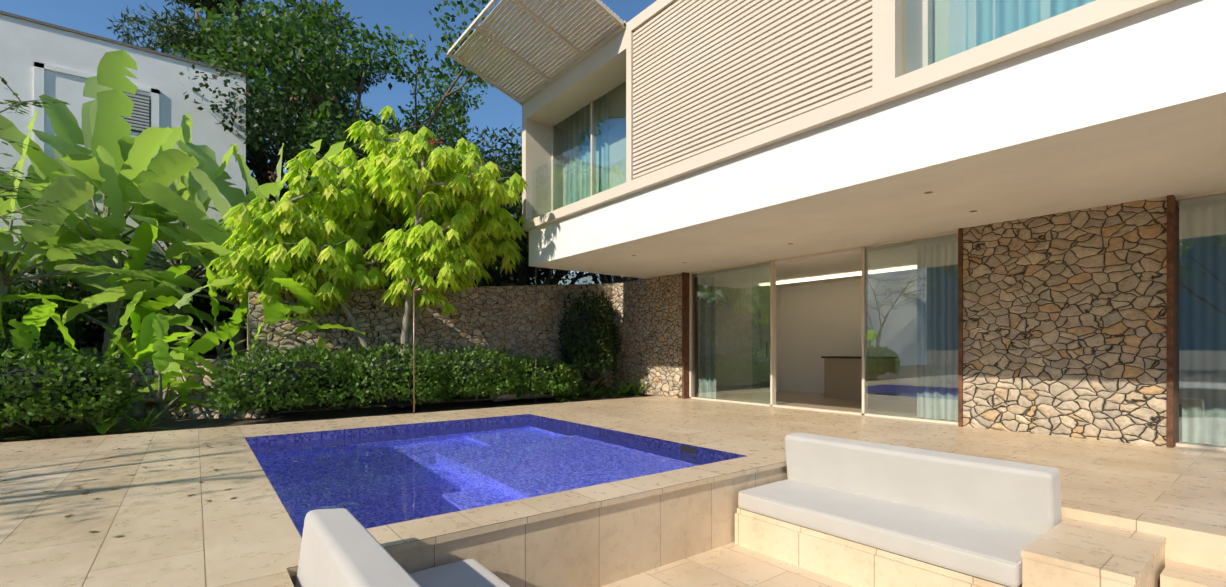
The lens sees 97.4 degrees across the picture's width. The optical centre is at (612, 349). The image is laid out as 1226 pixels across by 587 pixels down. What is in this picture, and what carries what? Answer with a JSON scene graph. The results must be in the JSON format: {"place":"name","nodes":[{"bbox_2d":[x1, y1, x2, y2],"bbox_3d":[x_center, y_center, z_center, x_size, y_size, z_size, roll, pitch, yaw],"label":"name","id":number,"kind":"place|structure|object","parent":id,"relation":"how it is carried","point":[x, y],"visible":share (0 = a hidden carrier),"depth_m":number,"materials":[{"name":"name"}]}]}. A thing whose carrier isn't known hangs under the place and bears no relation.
{"place":"outdoors","nodes":[
{"label":"outdoors","id":0,"kind":"place"},
{"bbox_2d":[0,77,82,232],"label":"leaves","id":1,"kind":"object","parent":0,"point":[24,104],"depth_m":7.24,"materials":[{"name":"green plant"}]},
{"bbox_2d":[0,10,247,358],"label":"neighbour house","id":2,"kind":"structure","parent":0,"point":[26,43],"depth_m":12.46,"materials":[{"name":"white paint"}]},
{"bbox_2d":[34,62,158,158],"bbox_3d":[-11.582,-4.811,12.168,2.050,2.700,0.050,0,0,-38],"label":"window frame","id":3,"kind":"object","parent":2,"relation":"attached to","point":[63,84],"visible":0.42,"depth_m":11.80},
{"bbox_2d":[122,91,150,132],"bbox_3d":[-11.260,-5.521,12.405,0.950,0.900,0.049,0,0,-38],"label":"window shutter","id":4,"kind":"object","parent":3,"relation":"in","point":[139,120],"depth_m":12.57,"materials":[{"name":"white metal"}]},
{"bbox_2d":[0,353,653,442],"bbox_3d":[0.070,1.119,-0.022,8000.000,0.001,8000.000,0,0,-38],"label":"ground","id":5,"kind":"structure","parent":0,"point":[120,427],"depth_m":8.76,"materials":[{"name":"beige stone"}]},
{"bbox_2d":[0,326,51,370],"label":"shrub","id":6,"kind":"object","parent":5,"relation":"on","point":[8,344],"visible":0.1,"depth_m":7.40,"materials":[{"name":"green plant"}]},
{"bbox_2d":[0,295,57,426],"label":"young banana leaves","id":7,"kind":"object","parent":5,"relation":"on","point":[38,316],"visible":0.15,"depth_m":7.86,"materials":[{"name":"green plant"}]},
{"bbox_2d":[8,319,55,365],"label":"young banana leaves","id":8,"kind":"object","parent":5,"relation":"on","point":[24,338],"visible":0.23,"depth_m":7.29,"materials":[{"name":"green plant"}]},
{"bbox_2d":[0,365,102,426],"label":"shrub","id":9,"kind":"object","parent":5,"relation":"on","point":[36,385],"visible":0.31,"depth_m":6.74,"materials":[{"name":"green plant"}]},
{"bbox_2d":[0,343,138,428],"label":"shrub","id":10,"kind":"object","parent":5,"relation":"on","point":[115,394],"visible":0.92,"depth_m":6.73,"materials":[{"name":"green plant"}]},
{"bbox_2d":[1,290,218,420],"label":"young banana leaves","id":11,"kind":"object","parent":5,"relation":"on","point":[69,341],"depth_m":8.59,"materials":[{"name":"green plant"}]},
{"bbox_2d":[96,313,193,433],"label":"young banana leaves","id":12,"kind":"object","parent":5,"relation":"on","point":[160,325],"depth_m":8.18,"materials":[{"name":"green plant"}]},
{"bbox_2d":[103,311,239,417],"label":"young banana leaves","id":13,"kind":"object","parent":5,"relation":"on","point":[145,338],"depth_m":8.68,"materials":[{"name":"green plant"}]},
{"bbox_2d":[131,320,298,415],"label":"young banana leaves","id":14,"kind":"object","parent":5,"relation":"on","point":[181,384],"depth_m":8.58,"materials":[{"name":"green plant"}]},
{"bbox_2d":[105,0,387,199],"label":"broadleaf tree","id":15,"kind":"object","parent":5,"relation":"on","point":[177,34],"depth_m":18.38,"materials":[{"name":"green plant"}]},
{"bbox_2d":[204,343,364,414],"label":"pool hedge","id":16,"kind":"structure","parent":5,"relation":"on","point":[235,395],"depth_m":8.27,"materials":[{"name":"green plant"}]},
{"bbox_2d":[179,60,390,285],"bbox_3d":[-9.153,-3.343,15.967,7.159,7.302,7.233,0,0,-38],"label":"tree","id":17,"kind":"object","parent":5,"relation":"on","point":[252,142],"depth_m":13.70,"materials":[{"name":"green plant"}]},
{"bbox_2d":[244,361,340,410],"bbox_3d":[-5.169,0.577,8.761,1.368,0.783,0.883,0,0,-38],"label":"pool hedge","id":18,"kind":"object","parent":5,"relation":"on","point":[298,365],"visible":0.38,"depth_m":8.45,"materials":[{"name":"green plant"}]},
{"bbox_2d":[5,283,616,423],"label":"garden stone walls","id":19,"kind":"structure","parent":5,"relation":"on","point":[524,320],"depth_m":11.15,"materials":[{"name":"beige stone"}]},
{"bbox_2d":[301,338,329,407],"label":"young banana leaves","id":20,"kind":"object","parent":5,"relation":"on","point":[321,342],"depth_m":9.66,"materials":[{"name":"green plant"}]},
{"bbox_2d":[0,374,651,441],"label":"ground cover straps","id":21,"kind":"object","parent":5,"relation":"on","point":[584,390],"visible":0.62,"depth_m":7.56,"materials":[{"name":"green plant"}]},
{"bbox_2d":[492,389,561,401],"bbox_3d":[-1.752,0.909,11.301,0.280,0.300,1.750,0,0,43],"label":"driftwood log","id":22,"kind":"object","parent":21,"relation":"on","point":[498,398],"visible":0.42,"depth_m":10.97,"materials":[{"name":"wood"}]},
{"bbox_2d":[158,0,514,169],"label":"broadleaf tree","id":23,"kind":"object","parent":5,"relation":"on","point":[248,54],"depth_m":15.23,"materials":[{"name":"green plant"}]},
{"bbox_2d":[206,105,529,408],"bbox_3d":[-4.516,-1.684,10.387,6.109,5.619,4.192,0,0,0],"label":"schefflera","id":24,"kind":"object","parent":5,"relation":"on","point":[389,171],"depth_m":9.56,"materials":[{"name":"green plant"}]},
{"bbox_2d":[354,358,428,404],"bbox_3d":[-3.984,0.560,9.681,1.296,0.818,0.883,0,0,-38],"label":"pool hedge","id":25,"kind":"object","parent":5,"relation":"on","point":[395,400],"visible":0.23,"depth_m":9.36,"materials":[{"name":"green plant"}]},
{"bbox_2d":[331,342,456,405],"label":"pool hedge","id":26,"kind":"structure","parent":5,"relation":"on","point":[405,391],"depth_m":9.25,"materials":[{"name":"green plant"}]},
{"bbox_2d":[417,344,527,401],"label":"pool hedge","id":27,"kind":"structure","parent":5,"relation":"on","point":[485,381],"depth_m":10.24,"materials":[{"name":"green plant"}]},
{"bbox_2d":[439,359,506,399],"bbox_3d":[-2.791,0.581,10.671,1.440,0.776,0.940,0,0,-38],"label":"pool hedge","id":28,"kind":"object","parent":5,"relation":"on","point":[467,373],"visible":0.27,"depth_m":10.34,"materials":[{"name":"green plant"}]},
{"bbox_2d":[477,275,515,286],"bbox_3d":[-5.001,-2.397,18.460,5.179,7.045,5.727,0,0,39],"label":"dark tree","id":29,"kind":"object","parent":5,"relation":"on","point":[495,282],"depth_m":18.95,"materials":[{"name":"green plant"}]},
{"bbox_2d":[358,144,570,285],"bbox_3d":[-4.919,-4.237,18.192,8.753,5.018,7.886,0,0,-38],"label":"tree","id":30,"kind":"object","parent":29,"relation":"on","point":[529,281],"visible":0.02,"depth_m":17.39,"materials":[{"name":"green plant"}]},
{"bbox_2d":[408,127,599,285],"bbox_3d":[-2.701,-2.597,15.722,6.102,5.806,6.253,0,0,-38],"label":"tree","id":31,"kind":"object","parent":5,"relation":"on","point":[510,167],"depth_m":14.99,"materials":[{"name":"green plant"}]},
{"bbox_2d":[519,365,561,394],"bbox_3d":[-1.676,0.653,11.600,1.152,0.631,0.854,0,0,-38],"label":"pool hedge","id":32,"kind":"object","parent":5,"relation":"on","point":[545,369],"visible":0.23,"depth_m":11.34,"materials":[{"name":"green plant"}]},
{"bbox_2d":[502,355,582,397],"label":"pool hedge","id":33,"kind":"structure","parent":5,"relation":"on","point":[566,377],"depth_m":11.18,"materials":[{"name":"green plant"}]},
{"bbox_2d":[452,125,640,283],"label":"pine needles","id":34,"kind":"object","parent":5,"relation":"on","point":[491,137],"visible":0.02,"depth_m":17.47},
{"bbox_2d":[527,240,596,284],"bbox_3d":[-2.453,-2.839,19.413,5.221,7.916,4.939,0,0,-6],"label":"tree","id":35,"kind":"object","parent":5,"relation":"on","point":[574,280],"visible":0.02,"depth_m":18.94,"materials":[{"name":"plant"}]},
{"bbox_2d":[506,148,642,283],"bbox_3d":[0.343,-3.198,16.912,7.164,7.032,7.067,0,0,-38],"label":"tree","id":36,"kind":"object","parent":5,"relation":"on","point":[608,280],"depth_m":16.82,"materials":[{"name":"green plant"}]},
{"bbox_2d":[307,160,528,288],"bbox_3d":[-5.186,-2.409,15.692,8.123,5.476,6.435,0,0,-38],"label":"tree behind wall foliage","id":37,"kind":"object","parent":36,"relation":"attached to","point":[490,268],"depth_m":15.08,"materials":[{"name":"green plant"}]},
{"bbox_2d":[558,280,621,381],"bbox_3d":[-0.523,-0.463,12.771,1.595,2.464,1.646,0,0,-38],"label":"columnar shrub","id":38,"kind":"object","parent":5,"relation":"on","point":[569,356],"depth_m":12.36,"materials":[{"name":"green plant"}]},
{"bbox_2d":[591,275,619,283],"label":"tree","id":39,"kind":"object","parent":5,"relation":"on","point":[596,282],"depth_m":23.48,"materials":[{"name":"green plant"}]},
{"bbox_3d":[-8.551,-3.576,21.255,6.280,9.400,6.208,0,0,-38],"label":"dark tree wood","id":40,"kind":"object","parent":5,"relation":"on","visible":0},
{"bbox_2d":[272,122,485,198],"bbox_3d":[-8.865,-6.110,21.115,8.357,6.088,8.664,0,0,22],"label":"tree","id":41,"kind":"object","parent":40,"relation":"on","point":[448,131],"depth_m":20.94,"materials":[{"name":"green plant"}]},
{"bbox_2d":[0,0,656,279],"label":"sky","id":42,"kind":"structure","parent":0,"point":[499,111],"materials":[{"name":"blue"}]},
{"bbox_2d":[410,559,508,586],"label":"bench seat","id":43,"kind":"object","parent":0,"point":[468,573],"visible":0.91,"depth_m":2.97,"materials":[{"name":"white fabric"}]},
{"bbox_2d":[409,558,509,586],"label":"cushion piping","id":44,"kind":"object","parent":43,"relation":"attached to","point":[482,566],"visible":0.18,"depth_m":3.06,"materials":[{"name":"white fabric"}]},
{"bbox_2d":[531,272,612,284],"bbox_3d":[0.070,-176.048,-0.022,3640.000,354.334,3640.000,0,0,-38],"label":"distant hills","id":45,"kind":"structure","parent":0,"point":[581,280],"depth_m":1367.30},
{"bbox_2d":[0,396,1225,586],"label":"terrace paving","id":46,"kind":"structure","parent":0,"point":[674,528],"depth_m":4.11,"materials":[{"name":"stone"}]},
{"bbox_2d":[1,411,477,536],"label":"fallen leaves","id":47,"kind":"object","parent":46,"relation":"on","point":[214,470],"visible":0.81,"depth_m":5.36,"materials":[{"name":"brown plant"}]},
{"bbox_2d":[413,288,424,413],"bbox_3d":[-3.256,0.036,8.988,0.140,2.106,0.412,0,0,-38],"label":"shower pole","id":48,"kind":"object","parent":46,"relation":"on","point":[419,289],"visible":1,"depth_m":9.13,"materials":[{"name":"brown metal"}]},
{"bbox_2d":[245,414,745,460],"bbox_3d":[-1.590,1.716,6.109,4.040,1.246,4.620,0,0,-38],"label":"pool basin","id":49,"kind":"object","parent":46,"relation":"in","point":[301,436],"visible":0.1,"depth_m":7.46,"materials":[{"name":"tile"}]},
{"bbox_2d":[250,420,719,536],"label":"pool water","id":50,"kind":"structure","parent":49,"relation":"in","point":[429,473],"depth_m":5.48,"materials":[{"name":"blue liquid"}]},
{"bbox_2d":[681,445,696,454],"bbox_3d":[0.889,1.149,6.217,0.052,0.080,0.250,0,0,-38],"label":"pool skimmer","id":51,"kind":"object","parent":49,"relation":"attached to","point":[688,449],"visible":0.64,"depth_m":6.20,"materials":[{"name":"grey"}]},
{"bbox_2d":[735,508,1021,586],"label":"bench base","id":52,"kind":"object","parent":46,"relation":"on","point":[851,563],"visible":0.32,"depth_m":4.01,"materials":[{"name":"beige stone"}]},
{"bbox_2d":[738,479,1042,586],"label":"bench seat","id":53,"kind":"object","parent":52,"relation":"on","point":[1001,542],"visible":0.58,"depth_m":3.87,"materials":[{"name":"white fabric"}]},
{"bbox_2d":[739,479,1021,586],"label":"bench piping","id":54,"kind":"object","parent":53,"relation":"attached to","point":[1020,562],"visible":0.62,"depth_m":3.72,"materials":[{"name":"white fabric"}]},
{"bbox_2d":[785,432,1061,533],"bbox_3d":[2.373,1.040,4.457,0.210,0.460,2.070,-9,5,-38],"label":"back cushion","id":55,"kind":"object","parent":52,"relation":"on","point":[1021,496],"visible":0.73,"depth_m":4.15,"materials":[{"name":"fabric"}]},
{"bbox_2d":[617,196,1166,446],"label":"house stone walls","id":56,"kind":"structure","parent":46,"relation":"on","point":[1064,324],"depth_m":6.83,"materials":[{"name":"beige stone"}]},
{"bbox_2d":[682,195,1178,447],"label":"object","id":57,"kind":"object","parent":56,"relation":"attached to","point":[1172,373],"visible":0.52,"depth_m":6.13,"materials":[{"name":"brown wood"}]},
{"bbox_2d":[689,190,1225,450],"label":"window frames","id":58,"kind":"structure","parent":56,"relation":"attached to","point":[773,331],"depth_m":9.72,"materials":[{"name":"beige metal"}]},
{"bbox_2d":[766,340,867,357],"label":"door handles","id":59,"kind":"object","parent":58,"relation":"attached to","point":[866,342],"depth_m":8.87,"materials":[{"name":"silver metal"}]},
{"bbox_2d":[692,193,1225,447],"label":"ground floor glazing","id":60,"kind":"structure","parent":58,"relation":"in","point":[758,341],"depth_m":8.33,"materials":[{"name":"clear glass"}]},
{"bbox_2d":[1021,517,1165,586],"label":"bench end block","id":61,"kind":"structure","parent":46,"relation":"on","point":[1069,552],"depth_m":3.08,"materials":[{"name":"stone"}]},
{"bbox_2d":[703,391,1225,446],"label":"interior floor","id":62,"kind":"structure","parent":0,"point":[805,399],"depth_m":11.07,"materials":[{"name":"beige tile"}]},
{"bbox_2d":[699,276,715,397],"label":"curtain","id":63,"kind":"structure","parent":62,"relation":"on","point":[706,279],"depth_m":12.06,"materials":[{"name":"white fabric"}]},
{"bbox_2d":[821,356,897,401],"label":"kitchen island","id":64,"kind":"structure","parent":62,"relation":"on","point":[842,377],"depth_m":11.72,"materials":[{"name":"beige wood"}]},
{"bbox_2d":[693,194,1225,403],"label":"interior walls","id":65,"kind":"structure","parent":62,"relation":"on","point":[816,320],"depth_m":12.89,"materials":[{"name":"white paint"}]},
{"bbox_2d":[761,265,916,285],"bbox_3d":[5.554,-1.606,10.948,0.120,0.050,6.200,0,0,-38],"label":"ceiling light strip","id":66,"kind":"object","parent":65,"relation":"attached to","point":[826,277],"depth_m":11.80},
{"bbox_2d":[529,0,1225,278],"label":"white slab","id":67,"kind":"structure","parent":65,"relation":"on","point":[1130,109],"depth_m":5.42,"materials":[{"name":"paint"}]},
{"bbox_2d":[632,191,976,262],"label":"recessed ceiling lights","id":68,"kind":"object","parent":67,"relation":"attached to","point":[924,193],"visible":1,"depth_m":6.68,"materials":[{"name":"white metal"}]},
{"bbox_2d":[522,0,1175,231],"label":"exterior wall","id":69,"kind":"structure","parent":67,"relation":"on","point":[892,81],"depth_m":5.66,"materials":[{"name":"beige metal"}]},
{"bbox_2d":[447,0,626,105],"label":"louvered awning","id":70,"kind":"object","parent":69,"relation":"attached to","point":[557,65],"visible":1,"depth_m":9.30,"materials":[{"name":"beige metal"}]},
{"bbox_2d":[566,94,607,204],"bbox_3d":[-0.559,-3.781,10.847,0.104,2.320,1.540,0,0,-38],"label":"curtain","id":71,"kind":"object","parent":69,"relation":"attached to","point":[585,123],"depth_m":10.87,"materials":[{"name":"white fabric"}]},
{"bbox_2d":[526,0,931,210],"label":"window frames","id":72,"kind":"structure","parent":69,"relation":"attached to","point":[596,77],"depth_m":9.85,"materials":[{"name":"beige metal"}]},
{"bbox_2d":[554,0,1094,209],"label":"glazing","id":73,"kind":"structure","parent":72,"relation":"in","point":[610,119],"depth_m":9.64,"materials":[{"name":"clear glass"}]},
{"bbox_2d":[633,0,871,178],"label":"louvre screen","id":74,"kind":"object","parent":69,"relation":"attached to","point":[709,74],"visible":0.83,"depth_m":6.79,"materials":[{"name":"beige metal"}]},
{"bbox_2d":[532,0,1091,216],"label":"glass balustrade","id":75,"kind":"object","parent":69,"relation":"on","point":[905,73],"visible":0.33,"depth_m":5.21,"materials":[{"name":"clear glass"}]},
{"bbox_2d":[965,0,1092,50],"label":"curtain","id":76,"kind":"object","parent":69,"relation":"attached to","point":[988,11],"depth_m":5.18,"materials":[{"name":"white fabric"}]},
{"bbox_2d":[917,241,957,420],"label":"curtain","id":77,"kind":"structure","parent":65,"relation":"hanging from","point":[921,347],"depth_m":8.28,"materials":[{"name":"white fabric"}]},
{"bbox_2d":[1182,204,1225,445],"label":"curtain","id":78,"kind":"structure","parent":65,"relation":"hanging from","point":[1191,399],"depth_m":6.13,"materials":[{"name":"white fabric"}]},
{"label":"raised bed soil","id":79,"kind":"structure","parent":0,"visible":0},
{"bbox_2d":[0,247,83,348],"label":"plant leaves","id":80,"kind":"object","parent":79,"relation":"on","point":[6,298],"visible":0.5,"depth_m":8.31,"materials":[{"name":"green plant"}]},
{"bbox_2d":[0,268,89,352],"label":"shrub behind low wall","id":81,"kind":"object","parent":79,"relation":"on","point":[50,331],"depth_m":9.04,"materials":[{"name":"green plant"}]},
{"bbox_2d":[0,154,133,304],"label":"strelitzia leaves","id":82,"kind":"object","parent":79,"relation":"on","point":[5,206],"depth_m":9.54,"materials":[{"name":"green plant"}]},
{"bbox_2d":[23,159,126,293],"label":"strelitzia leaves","id":83,"kind":"object","parent":79,"relation":"on","point":[100,229],"depth_m":9.55,"materials":[{"name":"green plant"}]},
{"bbox_2d":[0,111,192,339],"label":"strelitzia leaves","id":84,"kind":"object","parent":79,"relation":"on","point":[72,193],"depth_m":8.47,"materials":[{"name":"green plant"}]},
{"bbox_2d":[9,216,192,360],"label":"young banana leaves","id":85,"kind":"object","parent":79,"relation":"on","point":[144,237],"depth_m":9.42,"materials":[{"name":"green plant"}]},
{"bbox_2d":[0,197,224,361],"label":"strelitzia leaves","id":86,"kind":"object","parent":79,"relation":"on","point":[49,267],"depth_m":9.71,"materials":[{"name":"green plant"}]},
{"bbox_2d":[0,114,234,359],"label":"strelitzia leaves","id":87,"kind":"object","parent":79,"relation":"on","point":[44,165],"depth_m":9.33,"materials":[{"name":"green plant"}]},
{"bbox_2d":[18,135,236,336],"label":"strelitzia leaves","id":88,"kind":"object","parent":79,"relation":"on","point":[88,165],"depth_m":10.03,"materials":[{"name":"green plant"}]},
{"bbox_2d":[15,242,249,354],"bbox_3d":[-9.846,-1.198,12.812,6.432,2.646,1.935,0,0,-38],"label":"banana plant","id":89,"kind":"object","parent":79,"relation":"on","point":[94,331],"depth_m":12.18,"materials":[{"name":"green plant"}]},
{"bbox_2d":[39,50,227,324],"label":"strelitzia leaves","id":90,"kind":"object","parent":79,"relation":"on","point":[106,125],"depth_m":9.88,"materials":[{"name":"green plant"}]},
{"bbox_2d":[0,113,284,353],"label":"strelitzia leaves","id":91,"kind":"object","parent":79,"relation":"on","point":[61,146],"depth_m":10.42,"materials":[{"name":"green plant"}]},
{"bbox_2d":[62,175,246,358],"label":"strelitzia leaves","id":92,"kind":"object","parent":79,"relation":"on","point":[122,292],"depth_m":9.47,"materials":[{"name":"green plant"}]},
{"bbox_2d":[110,266,259,358],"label":"young banana leaves","id":93,"kind":"object","parent":79,"relation":"on","point":[240,312],"depth_m":9.59,"materials":[{"name":"green plant"}]},
{"bbox_2d":[137,167,261,308],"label":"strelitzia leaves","id":94,"kind":"object","parent":79,"relation":"on","point":[190,215],"depth_m":9.34,"materials":[{"name":"green plant"}]},
{"bbox_2d":[166,139,391,266],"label":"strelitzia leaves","id":95,"kind":"object","parent":79,"relation":"on","point":[233,196],"visible":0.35,"depth_m":10.80,"materials":[{"name":"green plant"}]},
{"bbox_2d":[210,234,364,336],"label":"young banana leaves","id":96,"kind":"object","parent":79,"relation":"on","point":[273,307],"depth_m":9.29,"materials":[{"name":"green plant"}]},
{"bbox_2d":[263,231,356,332],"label":"young banana leaves","id":97,"kind":"object","parent":79,"relation":"on","point":[306,297],"depth_m":9.46,"materials":[{"name":"green plant"}]},
{"bbox_2d":[298,196,415,314],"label":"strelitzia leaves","id":98,"kind":"object","parent":79,"relation":"on","point":[358,234],"visible":0.12,"depth_m":10.36,"materials":[{"name":"green plant"}]},
{"bbox_3d":[-0.079,1.564,1.490,0.980,0.310,3.770,0,0,-38],"label":"bench","id":99,"kind":"object","parent":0,"visible":0},
{"bbox_2d":[295,508,420,586],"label":"bench back","id":100,"kind":"object","parent":99,"relation":"on","point":[341,547],"visible":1,"depth_m":2.24,"materials":[{"name":"fabric"}]}
]}

